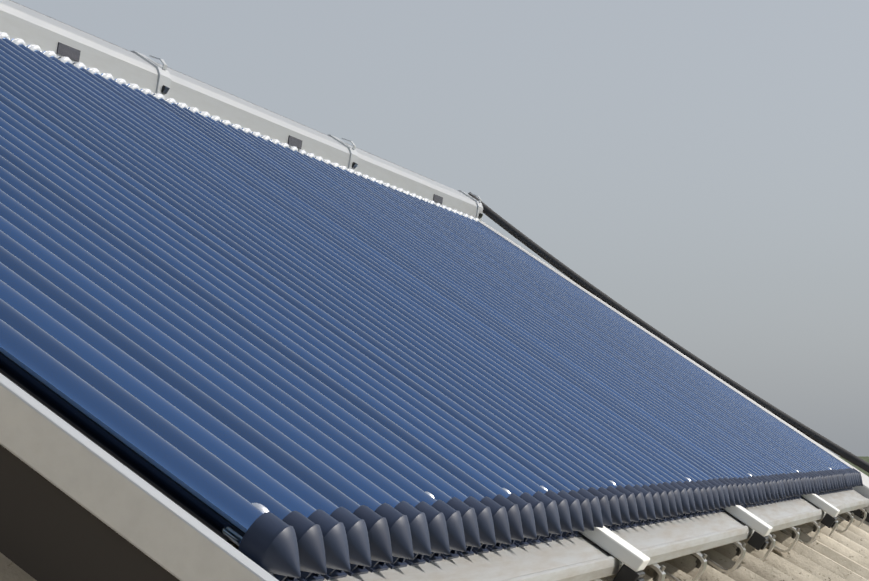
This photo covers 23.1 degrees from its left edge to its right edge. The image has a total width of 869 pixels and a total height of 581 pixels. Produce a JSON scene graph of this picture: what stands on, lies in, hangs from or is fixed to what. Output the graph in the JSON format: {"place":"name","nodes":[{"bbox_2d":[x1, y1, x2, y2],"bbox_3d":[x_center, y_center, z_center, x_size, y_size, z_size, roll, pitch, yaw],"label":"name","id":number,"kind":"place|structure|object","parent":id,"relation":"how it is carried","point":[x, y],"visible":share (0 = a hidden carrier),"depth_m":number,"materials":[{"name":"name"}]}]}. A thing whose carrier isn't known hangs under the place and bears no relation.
{"place":"outdoors","nodes":[
{"label":"outdoors","id":0,"kind":"place"},
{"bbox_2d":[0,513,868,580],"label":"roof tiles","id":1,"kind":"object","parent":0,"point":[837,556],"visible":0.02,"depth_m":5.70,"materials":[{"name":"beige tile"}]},
{"bbox_2d":[11,0,868,455],"label":"sky","id":2,"kind":"structure","parent":0,"point":[703,165],"materials":[{"name":"grey"}]},
{"bbox_2d":[592,508,866,580],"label":"roof hooks","id":3,"kind":"object","parent":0,"point":[665,573],"visible":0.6,"depth_m":4.78,"materials":[{"name":"silver metal"}]},
{"bbox_2d":[838,456,868,476],"bbox_3d":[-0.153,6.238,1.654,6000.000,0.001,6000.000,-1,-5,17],"label":"ground","id":4,"kind":"structure","parent":0,"point":[865,458],"depth_m":1248.34,"materials":[{"name":"green plant"}]},
{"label":"house walls","id":5,"kind":"object","parent":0,"visible":0},
{"bbox_2d":[10,0,433,180],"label":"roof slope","id":6,"kind":"structure","parent":5,"relation":"on","point":[205,83],"depth_m":6.35,"materials":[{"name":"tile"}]},
{"bbox_3d":[0.378,0.860,2.973,5.100,0.200,10.445,34,6,16],"label":"roof","id":7,"kind":"object","parent":5,"relation":"on","visible":0},
{"bbox_2d":[0,369,233,543],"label":"frame shadow gap","id":8,"kind":"object","parent":7,"relation":"on","point":[117,458],"depth_m":2.21,"materials":[{"name":"black"}]},
{"bbox_2d":[0,37,851,546],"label":"evacuated solar tubes","id":9,"kind":"object","parent":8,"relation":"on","point":[218,325],"visible":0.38,"depth_m":3.60,"materials":[{"name":"blue glass"}]},
{"bbox_2d":[252,467,831,512],"bbox_3d":[0.574,0.411,4.631,0.030,0.017,5.265,34,6,16],"label":"tube end","id":10,"kind":"object","parent":9,"relation":"on","point":[262,508],"visible":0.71,"depth_m":2.12,"materials":[{"name":"silver metal"}]},
{"bbox_2d":[0,221,868,580],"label":"side rails","id":11,"kind":"object","parent":8,"relation":"attached to","point":[134,509],"depth_m":2.00,"materials":[{"name":"silver metal"}]},
{"bbox_2d":[0,445,179,580],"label":"shadowed underside","id":12,"kind":"object","parent":11,"relation":"attached to","point":[49,531],"depth_m":2.02,"materials":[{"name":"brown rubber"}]},
{"bbox_2d":[468,192,868,472],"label":"pipe","id":13,"kind":"object","parent":11,"relation":"attached to","point":[525,240],"visible":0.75,"depth_m":8.15,"materials":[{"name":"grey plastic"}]},
{"bbox_2d":[0,0,476,217],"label":"manifold casing","id":14,"kind":"object","parent":7,"relation":"attached to","point":[28,26],"visible":0.38,"depth_m":5.73,"materials":[{"name":"silver metal"}]},
{"bbox_2d":[0,32,478,220],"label":"tube collars","id":15,"kind":"object","parent":14,"relation":"on","point":[63,59],"visible":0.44,"depth_m":5.73,"materials":[{"name":"white plastic"}]},
{"bbox_2d":[57,42,442,203],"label":"header name plates","id":16,"kind":"object","parent":14,"relation":"attached to","point":[68,51],"visible":0.86,"depth_m":4.96,"materials":[{"name":"grey metal"}]},
{"bbox_2d":[130,51,482,221],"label":"header joint bands","id":17,"kind":"object","parent":14,"relation":"attached to","point":[164,77],"visible":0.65,"depth_m":5.46,"materials":[{"name":"silver metal"}]},
{"bbox_2d":[162,85,482,217],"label":"clamp bolts","id":18,"kind":"object","parent":14,"relation":"attached to","point":[165,89],"visible":1,"depth_m":5.43,"materials":[{"name":"black metal"}]},
{"bbox_2d":[298,490,868,580],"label":"bottom rail","id":19,"kind":"object","parent":7,"relation":"on","point":[582,558],"visible":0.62,"depth_m":3.44,"materials":[{"name":"metal"}]},
{"bbox_2d":[265,487,852,580],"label":"tube holder clips","id":20,"kind":"object","parent":19,"relation":"on","point":[398,562],"visible":0.15,"depth_m":2.87,"materials":[{"name":"plastic"}]},
{"bbox_2d":[238,468,862,577],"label":"tube end caps","id":21,"kind":"object","parent":20,"relation":"on","point":[295,543],"visible":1,"depth_m":2.81,"materials":[{"name":"black plastic"}]},
{"bbox_2d":[652,509,866,580],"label":"hook bolts","id":22,"kind":"object","parent":7,"relation":"attached to","point":[663,567],"visible":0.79,"depth_m":4.76,"materials":[{"name":"silver metal"}]},
{"bbox_2d":[850,509,868,521],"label":"shadow gap","id":23,"kind":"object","parent":7,"relation":"on","point":[857,512],"depth_m":8.05,"materials":[{"name":"grey metal"}]}
]}

